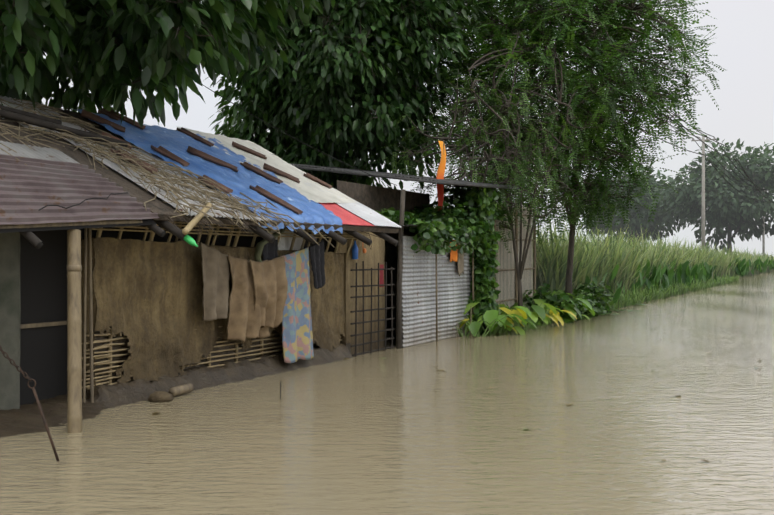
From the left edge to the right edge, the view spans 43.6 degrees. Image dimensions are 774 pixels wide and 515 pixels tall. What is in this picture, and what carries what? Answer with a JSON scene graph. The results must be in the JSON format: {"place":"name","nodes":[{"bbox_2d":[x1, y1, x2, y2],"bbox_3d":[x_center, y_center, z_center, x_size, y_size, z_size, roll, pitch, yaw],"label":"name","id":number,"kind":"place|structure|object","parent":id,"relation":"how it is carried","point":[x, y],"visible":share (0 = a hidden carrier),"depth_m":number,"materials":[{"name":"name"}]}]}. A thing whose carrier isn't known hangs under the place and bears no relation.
{"place":"outdoors","nodes":[
{"label":"outdoors","id":0,"kind":"place"},
{"bbox_2d":[0,219,155,232],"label":"beam","id":1,"kind":"structure","parent":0,"point":[147,221],"depth_m":9.00,"materials":[{"name":"brown wood"}]},
{"bbox_2d":[0,343,352,437],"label":"mud bank","id":2,"kind":"structure","parent":0,"point":[25,419],"depth_m":10.65,"materials":[{"name":"brown soil"}]},
{"bbox_2d":[0,232,20,409],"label":"wall panel","id":3,"kind":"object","parent":2,"relation":"on","point":[10,306],"depth_m":9.22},
{"bbox_2d":[0,219,141,228],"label":"roof edge","id":4,"kind":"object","parent":3,"relation":"on","point":[100,222],"depth_m":9.01,"materials":[{"name":"metal"}]},
{"bbox_2d":[19,222,165,248],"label":"porch rafters","id":5,"kind":"object","parent":4,"relation":"on","point":[33,239],"visible":0.4,"depth_m":8.49,"materials":[{"name":"grey wood"}]},
{"bbox_2d":[0,154,158,224],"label":"corrugated roof","id":6,"kind":"structure","parent":5,"relation":"on","point":[31,188],"depth_m":9.35,"materials":[{"name":"brown"}]},
{"bbox_2d":[39,192,127,210],"bbox_3d":[-2.895,-0.552,9.410,0.082,0.269,1.567,0,0,14],"label":"porch cable","id":7,"kind":"object","parent":6,"relation":"attached to","point":[82,201],"visible":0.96,"depth_m":9.28,"materials":[{"name":"black metal"}]},
{"bbox_2d":[36,231,164,248],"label":"rafter end faces","id":8,"kind":"object","parent":5,"relation":"attached to","point":[39,245],"visible":0.75,"depth_m":8.47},
{"bbox_2d":[67,229,82,432],"bbox_3d":[-2.838,0.800,8.784,0.134,2.131,0.690,0,0,-19],"label":"porch post","id":9,"kind":"object","parent":2,"relation":"on","point":[74,373],"visible":0.79,"depth_m":8.76,"materials":[{"name":"beige wood"}]},
{"bbox_2d":[20,321,66,328],"bbox_3d":[-3.585,0.680,9.842,0.250,0.040,0.950,0,0,25],"label":"bamboo pole","id":10,"kind":"object","parent":9,"relation":"attached to","point":[43,324],"visible":0.36,"depth_m":9.79,"materials":[{"name":"brown wood"}]},
{"bbox_2d":[66,265,81,270],"bbox_3d":[-2.897,0.098,8.959,0.129,0.060,0.136,0,0,-2],"label":"porch post tie","id":11,"kind":"object","parent":9,"relation":"attached to","point":[73,267],"visible":0.92,"depth_m":8.90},
{"bbox_2d":[148,391,173,401],"bbox_3d":[-2.449,1.508,10.466,0.276,0.125,0.272,0,0,-2],"label":"bank stone","id":12,"kind":"object","parent":2,"relation":"on","point":[160,396],"visible":0.92,"depth_m":10.38,"materials":[{"name":"brown stone"}]},
{"bbox_2d":[168,383,193,396],"bbox_3d":[-2.310,1.485,10.861,0.100,0.105,0.364,0,0,20],"label":"log","id":13,"kind":"object","parent":2,"relation":"on","point":[181,389],"visible":0.94,"depth_m":10.80,"materials":[{"name":"brown wood"}]},
{"bbox_2d":[81,237,345,399],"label":"mud wall","id":14,"kind":"structure","parent":0,"point":[147,296],"depth_m":11.08,"materials":[{"name":"brown soil"}]},
{"bbox_2d":[92,221,368,257],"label":"rafter ends","id":15,"kind":"object","parent":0,"point":[180,225],"visible":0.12,"depth_m":12.06,"materials":[{"name":"brown wood"}]},
{"bbox_2d":[337,231,384,353],"bbox_3d":[-0.413,0.625,15.887,0.037,2.350,1.750,0,0,25],"label":"woven wall panel","id":16,"kind":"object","parent":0,"point":[373,257],"depth_m":16.00,"materials":[{"name":"brown wicker"}]},
{"bbox_2d":[0,271,773,514],"bbox_3d":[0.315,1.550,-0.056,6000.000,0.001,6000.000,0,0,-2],"label":"flood water","id":17,"kind":"structure","parent":0,"point":[393,432],"depth_m":8.47,"materials":[{"name":"beige liquid"}]},
{"bbox_2d":[0,346,59,460],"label":"chain and rod","id":18,"kind":"object","parent":17,"relation":"in","point":[41,413],"visible":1,"depth_m":7.36,"materials":[{"name":"metal"}]},
{"bbox_2d":[350,261,394,355],"bbox_3d":[-0.209,0.879,15.785,0.060,1.644,1.560,0,0,26],"label":"lattice grille","id":19,"kind":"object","parent":17,"relation":"in","point":[371,310],"depth_m":15.66,"materials":[{"name":"brown wood"}]},
{"bbox_2d":[379,265,383,286],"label":"red cloth","id":20,"kind":"object","parent":19,"relation":"attached to","point":[381,276],"visible":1,"depth_m":16.17,"materials":[{"name":"red fabric"}]},
{"bbox_2d":[337,180,429,337],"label":"mud wall","id":21,"kind":"structure","parent":17,"relation":"in","point":[375,198],"depth_m":18.84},
{"bbox_2d":[288,163,519,188],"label":"neighbour roof","id":22,"kind":"structure","parent":21,"relation":"on","point":[390,175],"depth_m":18.42,"materials":[{"name":"metal"}]},
{"bbox_2d":[400,224,452,229],"bbox_3d":[0.471,-0.551,18.405,1.600,0.056,3.700,0,0,25],"label":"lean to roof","id":23,"kind":"object","parent":21,"relation":"attached to","point":[410,225],"visible":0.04,"depth_m":16.59,"materials":[{"name":"metal"}]},
{"bbox_2d":[402,236,471,347],"bbox_3d":[1.043,0.690,18.230,0.078,2.120,3.630,0,0,25],"label":"tin fence","id":24,"kind":"object","parent":17,"relation":"in","point":[454,291],"visible":0.62,"depth_m":17.76,"materials":[{"name":"silver metal"}]},
{"bbox_2d":[450,239,457,261],"bbox_3d":[1.258,-0.130,18.688,0.104,0.451,0.472,0,0,25],"label":"container","id":25,"kind":"object","parent":24,"relation":"attached to","point":[453,255],"visible":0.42,"depth_m":18.70,"materials":[{"name":"orange plastic"}]},
{"bbox_2d":[458,243,463,276],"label":"hanging cloth","id":26,"kind":"object","parent":24,"relation":"attached to","point":[460,263],"visible":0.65,"depth_m":19.02,"materials":[{"name":"beige fabric"}]},
{"bbox_2d":[376,186,614,334],"bbox_3d":[2.746,0.074,22.309,2.339,3.173,12.214,0,0,31],"label":"creeper","id":27,"kind":"object","parent":24,"relation":"on","point":[474,227],"visible":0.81,"depth_m":19.59,"materials":[{"name":"green plant"}]},
{"bbox_2d":[435,249,473,341],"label":"fence posts","id":28,"kind":"object","parent":17,"relation":"in","point":[472,309],"visible":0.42,"depth_m":17.73,"materials":[{"name":"brown wood"}]},
{"bbox_2d":[442,140,468,237],"bbox_3d":[1.370,-0.310,19.733,0.834,4.121,0.130,0,0,-41],"label":"flag pole","id":29,"kind":"object","parent":17,"relation":"in","point":[443,185],"visible":0.19,"depth_m":19.55,"materials":[{"name":"brown wood"}]},
{"bbox_2d":[436,141,445,209],"bbox_3d":[1.109,-1.520,19.484,0.139,1.620,0.428,0,0,24],"label":"prayer flag","id":30,"kind":"object","parent":29,"relation":"attached to","point":[440,175],"visible":0.69,"depth_m":19.42,"materials":[{"name":"orange fabric"}]},
{"bbox_2d":[152,303,760,462],"bbox_3d":[2.728,1.510,22.722,12.623,0.078,32.035,0,0,4],"label":"floating debris","id":31,"kind":"object","parent":17,"relation":"on","point":[568,405],"visible":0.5,"depth_m":15.68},
{"bbox_2d":[465,206,530,306],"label":"fence slats","id":32,"kind":"object","parent":17,"relation":"in","point":[511,263],"depth_m":22.76,"materials":[{"name":"wood"}]},
{"bbox_2d":[467,200,535,309],"bbox_3d":[2.700,0.200,22.109,0.078,3.100,4.800,0,0,25],"label":"fence frame","id":33,"kind":"object","parent":17,"relation":"in","point":[534,264],"visible":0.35,"depth_m":22.86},
{"bbox_2d":[491,203,532,309],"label":"bamboo mat slats","id":34,"kind":"object","parent":33,"relation":"attached to","point":[522,279],"visible":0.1,"depth_m":22.69,"materials":[{"name":"wood"}]},
{"bbox_2d":[456,298,583,336],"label":"leafy plants","id":35,"kind":"object","parent":17,"relation":"in","point":[499,329],"visible":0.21,"depth_m":19.59,"materials":[{"name":"green plant"}]},
{"bbox_2d":[25,0,773,256],"label":"sky","id":36,"kind":"structure","parent":0,"point":[743,40],"materials":[{"name":"white"}]},
{"bbox_2d":[375,69,551,251],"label":"tree leaves","id":37,"kind":"object","parent":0,"point":[501,174],"depth_m":21.08,"materials":[{"name":"green plant"}]},
{"bbox_2d":[505,214,773,325],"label":"grass","id":38,"kind":"structure","parent":0,"point":[594,257],"depth_m":34.15,"materials":[{"name":"green plant"}]},
{"bbox_2d":[459,257,773,336],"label":"plants","id":39,"kind":"object","parent":38,"relation":"on","point":[684,274],"visible":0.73,"depth_m":28.37,"materials":[{"name":"green plant"}]},
{"label":"ground","id":40,"kind":"structure","parent":0,"visible":0},
{"bbox_2d":[0,0,250,110],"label":"tree","id":41,"kind":"object","parent":40,"relation":"on","point":[115,41],"visible":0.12,"depth_m":11.78,"materials":[{"name":"green plant"}]},
{"bbox_2d":[0,0,334,127],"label":"tree leaves","id":42,"kind":"object","parent":41,"relation":"attached to","point":[69,39],"visible":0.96,"depth_m":12.10,"materials":[{"name":"green plant"}]},
{"bbox_2d":[20,221,336,404],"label":"interior wall","id":43,"kind":"structure","parent":40,"relation":"on","point":[43,294],"depth_m":9.90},
{"bbox_2d":[83,228,93,402],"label":"bamboo pole","id":44,"kind":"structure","parent":43,"relation":"attached to","point":[90,315],"depth_m":9.91,"materials":[{"name":"brown wood"}]},
{"bbox_2d":[0,98,333,246],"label":"thatched roof","id":45,"kind":"structure","parent":43,"relation":"on","point":[99,149],"depth_m":11.29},
{"bbox_2d":[182,203,211,234],"bbox_3d":[-2.073,-0.433,10.595,0.076,0.396,0.984,0,0,5],"label":"bamboo pole","id":46,"kind":"object","parent":45,"relation":"attached to","point":[188,228],"visible":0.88,"depth_m":10.42,"materials":[{"name":"beige wood"}]},
{"bbox_2d":[184,235,197,246],"bbox_3d":[-2.065,-0.178,10.171,0.193,0.145,0.072,0,0,25],"label":"green bottle","id":47,"kind":"object","parent":46,"relation":"attached to","point":[188,239],"visible":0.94,"depth_m":10.14,"materials":[{"name":"green plastic"}]},
{"bbox_2d":[152,208,254,236],"bbox_3d":[-1.985,-0.378,10.905,0.372,0.318,1.686,0,0,25],"label":"thatch fringe","id":48,"kind":"object","parent":45,"relation":"attached to","point":[246,225],"visible":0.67,"depth_m":10.86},
{"bbox_2d":[0,108,398,232],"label":"roof","id":49,"kind":"object","parent":43,"relation":"on","point":[133,189],"visible":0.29,"depth_m":10.88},
{"bbox_2d":[0,141,79,163],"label":"tin roof","id":50,"kind":"object","parent":49,"relation":"on","point":[39,152],"visible":0.73,"depth_m":10.13,"materials":[{"name":"grey metal"}]},
{"bbox_2d":[0,95,270,221],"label":"thatch","id":51,"kind":"object","parent":49,"relation":"on","point":[112,165],"visible":0.21,"depth_m":11.39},
{"bbox_2d":[0,105,127,147],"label":"roof poles","id":52,"kind":"object","parent":51,"relation":"on","point":[9,113],"visible":0.96,"depth_m":11.11,"materials":[{"name":"brown wood"}]},
{"bbox_2d":[74,109,342,233],"bbox_3d":[-2.283,-1.149,13.515,2.741,1.673,3.077,0,0,27],"label":"blue tarp","id":53,"kind":"object","parent":49,"relation":"on","point":[178,143],"visible":0.73,"depth_m":13.36,"materials":[{"name":"blue plastic"}]},
{"bbox_2d":[80,108,331,214],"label":"wooden planks","id":54,"kind":"object","parent":53,"relation":"on","point":[111,114],"visible":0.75,"depth_m":13.44,"materials":[{"name":"brown wood"}]},
{"bbox_2d":[176,126,356,202],"bbox_3d":[-1.789,-1.419,15.426,2.358,1.244,2.080,0,0,24],"label":"white tarp","id":55,"kind":"object","parent":49,"relation":"on","point":[314,194],"visible":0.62,"depth_m":15.49,"materials":[{"name":"white plastic"}]},
{"bbox_2d":[241,140,272,153],"bbox_3d":[-2.216,-1.883,16.531,0.452,0.250,0.420,0,0,25],"label":"sheet","id":56,"kind":"object","parent":55,"relation":"on","point":[260,149],"visible":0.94,"depth_m":16.55,"materials":[{"name":"white plastic"}]},
{"bbox_2d":[152,219,398,245],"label":"rafters","id":57,"kind":"object","parent":49,"relation":"on","point":[168,226],"visible":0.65,"depth_m":12.72,"materials":[{"name":"brown wood"}]},
{"bbox_2d":[271,238,398,245],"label":"rafter ends","id":58,"kind":"object","parent":57,"relation":"attached to","point":[273,239],"visible":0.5,"depth_m":13.08,"materials":[{"name":"black wood"}]},
{"bbox_2d":[319,202,373,225],"bbox_3d":[-0.794,-0.712,14.524,0.895,0.482,1.100,0,0,25],"label":"tarp","id":59,"kind":"object","parent":49,"relation":"on","point":[346,217],"visible":0.48,"depth_m":14.56,"materials":[{"name":"red plastic"}]},
{"bbox_2d":[304,182,401,227],"bbox_3d":[-0.566,-0.840,15.467,1.341,0.723,1.000,0,0,25],"label":"tin roof","id":60,"kind":"object","parent":49,"relation":"on","point":[367,214],"visible":0.65,"depth_m":15.30,"materials":[{"name":"white metal"}]},
{"bbox_2d":[94,330,318,383],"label":"bamboo slats","id":61,"kind":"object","parent":43,"relation":"attached to","point":[125,345],"depth_m":11.94,"materials":[{"name":"beige wood"}]},
{"bbox_2d":[82,326,342,389],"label":"hut wall laths","id":62,"kind":"object","parent":61,"relation":"attached to","point":[110,362],"visible":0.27,"depth_m":10.44,"materials":[{"name":"beige wood"}]},
{"bbox_2d":[271,228,284,250],"bbox_3d":[-1.532,-0.246,13.490,0.049,0.391,0.400,0,0,26],"label":"hanging cloth","id":63,"kind":"object","parent":43,"relation":"attached to","point":[281,245],"visible":0.29,"depth_m":13.62,"materials":[{"name":"fabric"}]},
{"bbox_2d":[196,231,386,259],"bbox_3d":[-1.438,-0.201,13.069,0.453,0.564,5.023,0,0,31],"label":"clothes line","id":64,"kind":"object","parent":43,"relation":"attached to","point":[319,241],"visible":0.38,"depth_m":13.96,"materials":[{"name":"fabric"}]},
{"bbox_2d":[201,242,229,320],"bbox_3d":[-2.082,0.292,11.705,0.110,0.948,0.602,0,0,26],"label":"hanging cloth","id":65,"kind":"object","parent":64,"relation":"hanging from","point":[215,263],"visible":0.98,"depth_m":11.64,"materials":[{"name":"beige fabric"}]},
{"bbox_2d":[226,255,269,342],"bbox_3d":[-1.762,0.516,12.311,0.177,1.101,0.930,0,0,25],"label":"hanging cloth","id":66,"kind":"object","parent":64,"relation":"hanging from","point":[244,320],"visible":0.73,"depth_m":12.10,"materials":[{"name":"fabric"}]},
{"bbox_2d":[250,256,287,327],"bbox_3d":[-1.532,0.460,12.625,0.207,0.960,0.836,0,0,26],"label":"hanging cloth","id":67,"kind":"object","parent":64,"relation":"hanging from","point":[270,281],"visible":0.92,"depth_m":12.62,"materials":[{"name":"fabric"}]},
{"bbox_2d":[262,239,277,260],"bbox_3d":[-1.560,0.062,12.905,0.074,0.612,0.383,0,0,25],"label":"hanging cloth","id":68,"kind":"object","parent":64,"relation":"attached to","point":[270,250],"visible":0.29,"depth_m":12.90,"materials":[{"name":"black fabric"}]},
{"bbox_2d":[254,227,285,261],"bbox_3d":[-1.517,-0.077,12.772,0.115,0.769,0.702,0,0,30],"label":"hanging cloth","id":69,"kind":"object","parent":64,"relation":"hanging from","point":[259,249],"visible":0.58,"depth_m":12.52,"materials":[{"name":"fabric"}]},
{"bbox_2d":[280,248,313,362],"bbox_3d":[-1.222,0.658,13.423,0.118,1.597,0.923,0,0,25],"label":"patterned cloth","id":70,"kind":"object","parent":64,"relation":"hanging from","point":[297,339],"visible":0.94,"depth_m":13.42,"materials":[{"name":"fabric"}]},
{"bbox_2d":[309,240,325,288],"bbox_3d":[-1.006,0.102,13.900,0.086,0.707,0.414,0,0,25],"label":"hanging cloth","id":71,"kind":"object","parent":64,"relation":"hanging from","point":[317,258],"visible":0.98,"depth_m":13.90,"materials":[{"name":"fabric"}]},
{"bbox_2d":[285,229,302,249],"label":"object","id":72,"kind":"structure","parent":43,"relation":"attached to","point":[297,243],"depth_m":13.98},
{"bbox_2d":[352,241,357,258],"bbox_3d":[-0.511,-0.120,15.496,0.105,0.301,0.110,0,0,-2],"label":"blue bottle","id":73,"kind":"object","parent":43,"relation":"attached to","point":[355,251],"visible":1,"depth_m":15.45,"materials":[{"name":"blue plastic"}]},
{"bbox_2d":[200,0,495,189],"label":"tree","id":74,"kind":"object","parent":40,"relation":"on","point":[324,25],"visible":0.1,"depth_m":22.80,"materials":[{"name":"green plant"}]},
{"bbox_2d":[396,189,405,348],"bbox_3d":[0.241,0.338,16.629,0.093,3.027,0.345,0,0,20],"label":"gate post","id":75,"kind":"object","parent":40,"relation":"on","point":[399,287],"visible":0.85,"depth_m":16.53,"materials":[{"name":"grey wood"}]},
{"bbox_2d":[414,13,619,325],"bbox_3d":[2.949,-1.790,22.372,4.772,7.286,4.492,0,0,-2],"label":"tree","id":76,"kind":"object","parent":40,"relation":"on","point":[508,56],"depth_m":21.97,"materials":[{"name":"green plant"}]},
{"bbox_2d":[420,0,724,298],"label":"cottonwood tree","id":77,"kind":"object","parent":40,"relation":"on","point":[569,270],"visible":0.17,"depth_m":24.57,"materials":[{"name":"green plant"}]},
{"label":"cane bank","id":78,"kind":"structure","parent":0,"visible":0},
{"bbox_2d":[577,161,687,242],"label":"tree leaves","id":79,"kind":"object","parent":78,"relation":"on","point":[650,225],"depth_m":139.34,"materials":[{"name":"green plant"}]},
{"bbox_2d":[691,134,715,250],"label":"utility pole","id":80,"kind":"object","parent":78,"relation":"on","point":[703,200],"visible":0.71,"depth_m":70.81,"materials":[{"name":"concrete"}]},
{"bbox_2d":[202,0,773,202],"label":"power lines","id":81,"kind":"object","parent":80,"relation":"attached to","point":[697,137],"visible":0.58,"depth_m":64.92,"materials":[{"name":"black metal"}]},
{"bbox_2d":[651,138,773,252],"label":"tree leaves","id":82,"kind":"object","parent":78,"relation":"on","point":[738,210],"depth_m":125.57,"materials":[{"name":"green plant"}]},
{"bbox_2d":[757,188,764,254],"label":"utility pole","id":83,"kind":"object","parent":78,"relation":"on","point":[763,243],"visible":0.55,"depth_m":125.10,"materials":[{"name":"concrete"}]}
]}

